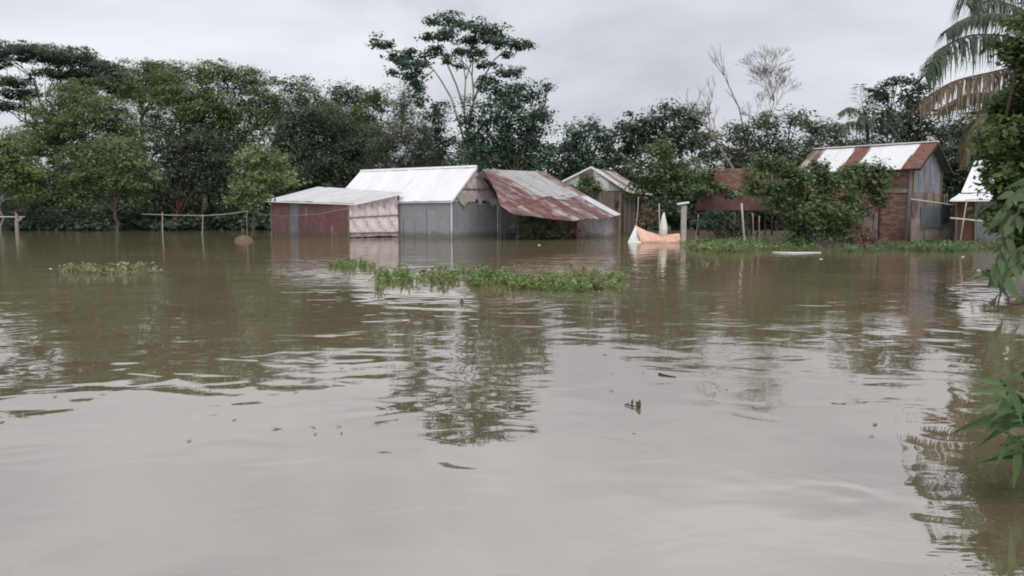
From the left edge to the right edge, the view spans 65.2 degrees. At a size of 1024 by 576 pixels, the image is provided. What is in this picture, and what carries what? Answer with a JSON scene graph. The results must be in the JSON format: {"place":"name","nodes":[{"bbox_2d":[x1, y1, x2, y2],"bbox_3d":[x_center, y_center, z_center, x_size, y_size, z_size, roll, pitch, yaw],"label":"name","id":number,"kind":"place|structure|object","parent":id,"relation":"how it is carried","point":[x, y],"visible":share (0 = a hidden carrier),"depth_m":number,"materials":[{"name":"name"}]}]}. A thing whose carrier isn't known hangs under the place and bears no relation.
{"place":"outdoors","nodes":[
{"label":"outdoors","id":0,"kind":"place"},
{"bbox_2d":[4,226,999,243],"bbox_3d":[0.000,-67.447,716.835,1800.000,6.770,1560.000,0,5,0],"label":"ground","id":1,"kind":"structure","parent":0,"point":[691,235],"depth_m":39.80,"materials":[{"name":"soil"}]},
{"bbox_2d":[0,121,64,230],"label":"young tree","id":2,"kind":"object","parent":1,"relation":"on","point":[29,192],"visible":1,"depth_m":59.18,"materials":[{"name":"green plant"}]},
{"bbox_2d":[0,39,138,186],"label":"rain tree","id":3,"kind":"object","parent":1,"relation":"on","point":[89,66],"visible":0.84,"depth_m":89.55,"materials":[{"name":"green plant"}]},
{"bbox_2d":[0,77,151,192],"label":"feathery tree","id":4,"kind":"object","parent":1,"relation":"on","point":[55,123],"visible":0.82,"depth_m":75.59,"materials":[{"name":"green plant"}]},
{"bbox_2d":[38,132,169,230],"bbox_3d":[-30.389,-7.610,60.601,9.835,8.761,6.680,0,5,0],"label":"round tree","id":5,"kind":"object","parent":1,"relation":"on","point":[141,183],"visible":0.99,"depth_m":59.95,"materials":[{"name":"green plant"}]},
{"bbox_2d":[110,56,198,180],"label":"broadleaf tree","id":6,"kind":"object","parent":1,"relation":"on","point":[131,90],"visible":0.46,"depth_m":81.65,"materials":[{"name":"green plant"}]},
{"bbox_2d":[125,122,250,229],"bbox_3d":[-24.551,-8.132,62.197,9.412,9.200,5.514,1,5,10],"label":"mango tree","id":7,"kind":"object","parent":1,"relation":"on","point":[191,144],"visible":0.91,"depth_m":61.32,"materials":[{"name":"green plant"}]},
{"bbox_2d":[115,58,302,212],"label":"feathery tree","id":8,"kind":"object","parent":1,"relation":"on","point":[183,103],"visible":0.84,"depth_m":70.22,"materials":[{"name":"green plant"}]},
{"bbox_2d":[216,142,311,237],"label":"young tree","id":9,"kind":"object","parent":1,"relation":"on","point":[253,158],"visible":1,"depth_m":39.04,"materials":[{"name":"green plant"}]},
{"bbox_2d":[251,208,347,215],"bbox_3d":[-10.974,-3.904,41.112,5.420,0.423,0.027,1,5,6],"label":"wire","id":10,"kind":"object","parent":1,"relation":"on","point":[310,214],"visible":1,"depth_m":41.05,"materials":[{"name":"black metal"}]},
{"bbox_2d":[253,73,352,154],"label":"broadleaf tree","id":11,"kind":"object","parent":1,"relation":"on","point":[293,89],"visible":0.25,"depth_m":79.57,"materials":[{"name":"green plant"}]},
{"bbox_2d":[248,96,383,195],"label":"mango tree","id":12,"kind":"object","parent":1,"relation":"on","point":[344,160],"visible":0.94,"depth_m":67.74,"materials":[{"name":"green plant"}]},
{"bbox_2d":[312,79,386,186],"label":"broadleaf tree","id":13,"kind":"object","parent":1,"relation":"on","point":[348,99],"visible":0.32,"depth_m":85.50,"materials":[{"name":"green plant"}]},
{"bbox_2d":[330,83,400,171],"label":"broadleaf tree","id":14,"kind":"object","parent":1,"relation":"on","point":[375,98],"visible":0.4,"depth_m":74.73,"materials":[{"name":"green plant"}]},
{"bbox_2d":[360,81,451,168],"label":"tree","id":15,"kind":"object","parent":1,"relation":"on","point":[387,141],"visible":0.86,"depth_m":64.85,"materials":[{"name":"green plant"}]},
{"bbox_2d":[338,165,498,237],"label":"tin house","id":16,"kind":"structure","parent":1,"relation":"on","point":[430,204],"depth_m":43.75,"materials":[{"name":"grey metal"}]},
{"bbox_2d":[457,194,470,206],"bbox_3d":[-2.562,-4.687,42.806,0.074,0.700,1.430,3,6,33],"label":"sack cloth","id":17,"kind":"object","parent":16,"relation":"hanging from","point":[464,199],"visible":1,"depth_m":42.83,"materials":[{"name":"beige fabric"}]},
{"bbox_2d":[487,199,496,206],"bbox_3d":[-1.100,-4.785,45.059,0.074,0.480,0.996,3,6,33],"label":"rag","id":18,"kind":"object","parent":16,"relation":"hanging from","point":[492,202],"visible":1,"depth_m":45.05,"materials":[{"name":"white fabric"}]},
{"bbox_2d":[420,99,462,166],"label":"pointed tree","id":19,"kind":"object","parent":1,"relation":"on","point":[439,152],"visible":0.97,"depth_m":61.15,"materials":[{"name":"green plant"}]},
{"bbox_2d":[365,10,539,165],"bbox_3d":[-4.263,-11.895,57.354,12.537,15.830,3.954,0,5,0],"label":"tall tree","id":20,"kind":"object","parent":1,"relation":"on","point":[403,61],"visible":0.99,"depth_m":56.71,"materials":[{"name":"green plant"}]},
{"bbox_2d":[0,83,984,231],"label":"undergrowth","id":21,"kind":"object","parent":1,"relation":"on","point":[48,214],"visible":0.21,"depth_m":63.84,"materials":[{"name":"green plant"}]},
{"bbox_2d":[441,77,570,170],"bbox_3d":[-0.372,-8.603,55.486,8.803,11.695,5.132,-2,6,-23],"label":"broadleaf tree","id":22,"kind":"object","parent":1,"relation":"on","point":[510,96],"visible":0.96,"depth_m":54.91,"materials":[{"name":"green plant"}]},
{"bbox_2d":[510,216,569,238],"bbox_3d":[1.334,-2.549,39.846,2.974,2.443,1.630,1,5,13],"label":"creeper bush","id":23,"kind":"object","parent":1,"relation":"on","point":[540,227],"visible":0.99,"depth_m":39.70,"materials":[{"name":"green plant"}]},
{"bbox_2d":[476,169,620,237],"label":"tin house","id":24,"kind":"structure","parent":1,"relation":"on","point":[520,193],"depth_m":42.00,"materials":[{"name":"brown metal"}]},
{"bbox_2d":[555,209,585,238],"bbox_3d":[2.952,-2.716,40.184,1.895,2.713,1.241,0,5,0],"label":"dry creeper","id":25,"kind":"object","parent":1,"relation":"on","point":[572,223],"visible":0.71,"depth_m":40.22,"materials":[{"name":"brown plant"}]},
{"bbox_2d":[569,172,608,201],"bbox_3d":[4.634,-4.617,48.714,2.756,4.941,2.114,3,6,29],"label":"creeper bush","id":26,"kind":"object","parent":1,"relation":"on","point":[596,188],"visible":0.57,"depth_m":48.46,"materials":[{"name":"green plant"}]},
{"bbox_2d":[546,113,633,175],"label":"broadleaf tree","id":27,"kind":"object","parent":1,"relation":"on","point":[575,163],"visible":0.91,"depth_m":57.05,"materials":[{"name":"green plant"}]},
{"bbox_2d":[562,166,651,233],"bbox_3d":[6.075,-5.277,51.050,3.909,4.804,5.992,3,6,29],"label":"wooden hut","id":28,"kind":"object","parent":1,"relation":"on","point":[625,208],"visible":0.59,"depth_m":49.76,"materials":[{"name":"wood"}]},
{"bbox_2d":[607,97,712,209],"bbox_3d":[10.393,-8.557,57.078,7.690,9.466,5.024,0,5,0],"label":"mango tree","id":29,"kind":"object","parent":1,"relation":"on","point":[640,126],"visible":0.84,"depth_m":55.96,"materials":[{"name":"green plant"}]},
{"bbox_2d":[617,135,707,213],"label":"young tree","id":30,"kind":"object","parent":1,"relation":"on","point":[666,181],"visible":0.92,"depth_m":44.19,"materials":[{"name":"green plant"}]},
{"bbox_2d":[676,201,688,239],"bbox_3d":[8.196,-2.982,38.489,0.549,2.349,0.340,0,5,0],"label":"concrete post","id":31,"kind":"object","parent":1,"relation":"on","point":[683,222],"visible":0.82,"depth_m":38.37,"materials":[{"name":"white paint"}]},
{"bbox_2d":[683,166,752,235],"bbox_3d":[10.088,-4.111,39.462,3.489,3.827,1.748,1,5,16],"label":"creeper bush","id":32,"kind":"object","parent":1,"relation":"on","point":[716,189],"visible":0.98,"depth_m":39.30,"materials":[{"name":"green plant"}]},
{"bbox_2d":[690,208,764,237],"bbox_3d":[9.601,-2.767,36.353,3.304,1.714,2.193,0,5,0],"label":"bush","id":33,"kind":"object","parent":1,"relation":"on","point":[722,226],"visible":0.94,"depth_m":36.05,"materials":[{"name":"green plant"}]},
{"bbox_2d":[708,43,750,191],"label":"bare tree","id":34,"kind":"object","parent":1,"relation":"on","point":[713,61],"visible":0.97,"depth_m":55.95,"materials":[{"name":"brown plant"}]},
{"bbox_2d":[696,168,772,235],"bbox_3d":[11.418,-4.160,40.883,4.155,3.853,0.856,0,5,0],"label":"brick ruin","id":35,"kind":"object","parent":1,"relation":"on","point":[730,177],"visible":0.47,"depth_m":40.57,"materials":[{"name":"brick"}]},
{"bbox_2d":[741,203,745,241],"bbox_3d":[9.696,-2.388,33.430,0.342,2.306,0.110,0,5,0],"label":"stake","id":36,"kind":"object","parent":1,"relation":"on","point":[744,237],"visible":0.66,"depth_m":33.37,"materials":[{"name":"grey wood"}]},
{"bbox_2d":[738,43,802,161],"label":"bare tree","id":37,"kind":"object","parent":1,"relation":"on","point":[768,75],"visible":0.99,"depth_m":58.49,"materials":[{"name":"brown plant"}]},
{"bbox_2d":[684,103,872,229],"bbox_3d":[17.664,-7.791,53.315,12.628,8.658,5.615,0,5,0],"label":"broadleaf tree","id":38,"kind":"object","parent":1,"relation":"on","point":[816,132],"visible":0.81,"depth_m":52.91,"materials":[{"name":"green plant"}]},
{"bbox_2d":[737,147,870,246],"bbox_3d":[11.126,-2.908,30.560,4.921,4.850,2.740,0,5,0],"label":"bush","id":39,"kind":"object","parent":1,"relation":"on","point":[812,205],"visible":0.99,"depth_m":30.31,"materials":[{"name":"green plant"}]},
{"bbox_2d":[843,217,886,246],"bbox_3d":[13.277,-1.544,30.027,1.580,2.267,1.242,0,5,0],"label":"dry heap","id":40,"kind":"object","parent":1,"relation":"on","point":[864,241],"visible":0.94,"depth_m":30.02,"materials":[{"name":"red plant"}]},
{"bbox_2d":[835,84,901,146],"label":"coconut palm","id":41,"kind":"object","parent":1,"relation":"on","point":[865,125],"visible":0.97,"depth_m":45.35,"materials":[{"name":"green plant"}]},
{"bbox_2d":[842,155,899,244],"bbox_3d":[14.140,-3.231,32.216,2.697,4.147,1.823,0,5,0],"label":"climbing vine","id":42,"kind":"object","parent":1,"relation":"on","point":[878,186],"visible":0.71,"depth_m":31.98,"materials":[{"name":"green plant"}]},
{"bbox_2d":[799,141,952,242],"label":"brick house","id":43,"kind":"structure","parent":1,"relation":"on","point":[921,167],"depth_m":34.80,"materials":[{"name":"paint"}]},
{"bbox_2d":[844,73,980,157],"bbox_3d":[28.670,-9.553,57.254,10.610,11.404,5.259,0,5,0],"label":"broadleaf tree","id":44,"kind":"object","parent":1,"relation":"on","point":[909,129],"visible":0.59,"depth_m":56.61,"materials":[{"name":"green plant"}]},
{"bbox_2d":[908,0,1023,169],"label":"coconut palm","id":45,"kind":"object","parent":1,"relation":"on","point":[933,72],"visible":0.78,"depth_m":15.60,"materials":[{"name":"green plant"}]},
{"bbox_2d":[937,87,1012,216],"bbox_3d":[24.752,-6.506,42.445,5.801,8.082,3.870,0,5,0],"label":"broadleaf tree","id":46,"kind":"object","parent":1,"relation":"on","point":[955,181],"visible":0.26,"depth_m":42.15,"materials":[{"name":"green plant"}]},
{"bbox_2d":[949,160,1016,243],"bbox_3d":[20.467,-3.682,33.478,3.399,3.583,7.682,3,6,31],"label":"tin hut","id":47,"kind":"object","parent":1,"relation":"on","point":[973,231],"visible":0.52,"depth_m":31.90,"materials":[{"name":"white paint"}]},
{"bbox_2d":[958,201,973,239],"bbox_3d":[18.099,-2.655,31.891,0.758,1.696,0.012,0,5,0],"label":"door","id":48,"kind":"structure","parent":47,"relation":"in","point":[968,227],"depth_m":31.89,"materials":[{"name":"red wood"}]},
{"bbox_2d":[955,2,1023,304],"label":"broadleaf tree","id":49,"kind":"object","parent":1,"relation":"on","point":[1000,135],"visible":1,"depth_m":11.09,"materials":[{"name":"green plant"}]},
{"bbox_2d":[0,230,1023,575],"bbox_3d":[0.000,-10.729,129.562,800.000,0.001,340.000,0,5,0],"label":"water","id":50,"kind":"structure","parent":0,"point":[766,430],"depth_m":5.11,"materials":[{"name":"brown liquid"}]},
{"bbox_2d":[15,212,23,231],"bbox_3d":[-35.270,-4.431,57.259,0.697,1.977,0.249,2,6,19],"label":"white stump","id":51,"kind":"object","parent":50,"relation":"in","point":[17,220],"visible":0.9,"depth_m":57.22,"materials":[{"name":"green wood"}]},
{"bbox_2d":[59,261,164,274],"bbox_3d":[-8.793,-0.458,17.422,1.982,0.202,2.800,-3,6,-30],"label":"water hyacinth","id":52,"kind":"object","parent":50,"relation":"on","point":[84,269],"visible":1,"depth_m":17.02,"materials":[{"name":"green plant"}]},
{"bbox_2d":[234,235,252,240],"bbox_3d":[-12.567,-2.319,37.470,0.800,0.317,0.771,4,7,39],"label":"earth mound","id":53,"kind":"object","parent":50,"relation":"in","point":[243,238],"visible":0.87,"depth_m":37.25,"materials":[{"name":"brown soil"}]},
{"bbox_2d":[267,187,403,237],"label":"tin shed","id":54,"kind":"structure","parent":50,"relation":"in","point":[369,213],"depth_m":43.54,"materials":[{"name":"brown metal"}]},
{"bbox_2d":[327,257,375,268],"bbox_3d":[-3.902,-0.637,19.316,1.180,0.211,2.688,-1,5,-16],"label":"water hyacinth","id":55,"kind":"object","parent":50,"relation":"on","point":[350,264],"visible":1,"depth_m":18.87,"materials":[{"name":"green plant"}]},
{"bbox_2d":[393,268,601,303],"bbox_3d":[-0.356,-0.140,14.476,2.666,0.112,6.946,-2,6,-17],"label":"water hyacinth","id":56,"kind":"object","parent":50,"relation":"on","point":[542,294],"visible":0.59,"depth_m":12.21,"materials":[{"name":"green plant"}]},
{"bbox_2d":[369,264,628,292],"bbox_3d":[-0.221,-0.261,15.440,5.612,0.176,5.584,0,5,0],"label":"water hyacinth","id":57,"kind":"object","parent":50,"relation":"on","point":[545,282],"visible":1,"depth_m":14.62,"materials":[{"name":"green plant"}]},
{"bbox_2d":[0,236,1009,440],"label":"floating debris","id":58,"kind":"object","parent":50,"relation":"on","point":[443,341],"visible":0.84,"depth_m":5.68,"materials":[{"name":"brown plant"}]},
{"bbox_2d":[624,399,640,407],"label":"floating sprig","id":59,"kind":"object","parent":50,"relation":"on","point":[638,404],"visible":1,"depth_m":5.19,"materials":[{"name":"green plant"}]},
{"bbox_2d":[630,195,665,231],"bbox_3d":[7.364,-3.789,43.159,2.222,2.502,1.615,0,5,0],"label":"dry bush","id":60,"kind":"object","parent":50,"relation":"on","point":[649,221],"visible":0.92,"depth_m":43.21,"materials":[{"name":"brown plant"}]},
{"bbox_2d":[628,225,679,242],"bbox_3d":[6.330,-2.380,35.677,2.538,0.836,1.304,0,5,0],"label":"cloth sheet","id":61,"kind":"object","parent":50,"relation":"on","point":[639,235],"visible":0.89,"depth_m":35.34,"materials":[{"name":"fabric"}]},
{"bbox_2d":[660,212,666,236],"bbox_3d":[6.764,-2.776,35.648,0.353,1.216,0.330,0,5,0],"label":"white bundle","id":62,"kind":"object","parent":61,"relation":"on","point":[663,227],"visible":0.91,"depth_m":35.53,"materials":[{"name":"fabric"}]},
{"bbox_2d":[659,203,659,233],"bbox_3d":[7.130,-2.912,38.705,0.094,2.370,0.069,1,5,12],"label":"stake","id":63,"kind":"object","parent":50,"relation":"in","point":[659,218],"visible":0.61,"depth_m":38.66,"materials":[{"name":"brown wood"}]},
{"bbox_2d":[677,260,721,266],"bbox_3d":[4.652,-0.644,19.925,1.094,0.112,1.746,1,5,16],"label":"water hyacinth","id":64,"kind":"object","parent":50,"relation":"on","point":[701,263],"visible":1,"depth_m":19.80,"materials":[{"name":"green plant"}]},
{"bbox_2d":[671,75,735,224],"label":"bare tree","id":65,"kind":"object","parent":50,"relation":"on","point":[694,111],"visible":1,"depth_m":49.27,"materials":[{"name":"grey plant"}]},
{"bbox_2d":[678,236,787,253],"bbox_3d":[8.630,-1.801,31.359,4.246,0.310,12.781,2,6,20],"label":"water hyacinth","id":66,"kind":"object","parent":50,"relation":"on","point":[720,244],"visible":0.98,"depth_m":28.39,"materials":[{"name":"green plant"}]},
{"bbox_2d":[784,242,891,253],"bbox_3d":[11.444,-1.433,27.836,3.434,0.225,5.497,5,7,42],"label":"water hyacinth","id":67,"kind":"object","parent":50,"relation":"on","point":[850,248],"visible":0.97,"depth_m":27.29,"materials":[{"name":"green plant"}]},
{"bbox_2d":[910,193,953,241],"bbox_3d":[17.476,-2.920,33.245,2.153,2.066,0.262,-1,5,-11],"label":"yard screen","id":68,"kind":"object","parent":50,"relation":"on","point":[925,222],"visible":0.88,"depth_m":33.24,"materials":[{"name":"paint"}]},
{"bbox_2d":[911,200,917,215],"bbox_3d":[16.563,-3.293,32.926,0.329,0.656,0.057,-1,5,-12],"label":"hanging cloth","id":69,"kind":"object","parent":68,"relation":"hanging from","point":[914,209],"visible":1,"depth_m":32.92,"materials":[{"name":"pink fabric"}]},
{"bbox_2d":[941,206,950,222],"bbox_3d":[18.028,-3.057,33.231,0.449,0.729,0.058,-1,5,-11],"label":"hanging shirt","id":70,"kind":"object","parent":68,"relation":"hanging from","point":[946,213],"visible":0.98,"depth_m":33.23,"materials":[{"name":"black fabric"}]},
{"bbox_2d":[884,238,1001,252],"bbox_3d":[16.244,-1.703,30.209,3.828,0.326,9.665,4,7,36],"label":"water hyacinth","id":71,"kind":"object","parent":50,"relation":"on","point":[944,246],"visible":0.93,"depth_m":28.04,"materials":[{"name":"green plant"}]},
{"bbox_2d":[959,200,966,243],"bbox_3d":[17.435,-2.537,30.883,0.622,1.736,0.084,-5,7,-43],"label":"bamboo pole","id":72,"kind":"object","parent":50,"relation":"on","point":[963,222],"visible":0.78,"depth_m":30.79,"materials":[{"name":"beige wood"}]},
{"bbox_2d":[950,217,988,221],"bbox_3d":[18.026,-2.563,30.252,2.801,0.236,0.077,1,5,6],"label":"bamboo pole","id":73,"kind":"object","parent":72,"relation":"attached to","point":[966,219],"visible":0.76,"depth_m":30.31,"materials":[{"name":"beige wood"}]},
{"bbox_2d":[948,355,1023,488],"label":"leafy plant","id":74,"kind":"object","parent":50,"relation":"in","point":[1006,416],"visible":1,"depth_m":3.37,"materials":[{"name":"green plant"}]},
{"bbox_2d":[971,256,1023,289],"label":"water weed","id":75,"kind":"object","parent":50,"relation":"in","point":[987,270],"visible":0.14,"depth_m":13.24,"materials":[{"name":"green plant"}]},
{"bbox_3d":[-22.207,-3.827,50.861,0.089,1.953,0.095,0,5,0],"label":"stake","id":76,"kind":"object","parent":50,"relation":"in","visible":0},
{"bbox_2d":[145,211,245,215],"bbox_3d":[-18.523,-4.389,47.172,14.230,0.285,1.101,5,7,44],"label":"bamboo rail","id":77,"kind":"object","parent":76,"relation":"attached to","point":[194,215],"visible":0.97,"depth_m":48.47,"materials":[{"name":"brown wood"}]},
{"bbox_2d":[0,0,1023,185],"label":"sky","id":78,"kind":"structure","parent":0,"point":[607,59],"materials":[{"name":"white"}]},
{"bbox_2d":[774,252,820,252],"bbox_3d":[9.258,-1.141,25.849,1.549,0.061,0.514,0,5,5],"label":"floating pole","id":79,"kind":"object","parent":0,"point":[797,252],"visible":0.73,"depth_m":25.82,"materials":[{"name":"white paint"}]}
]}

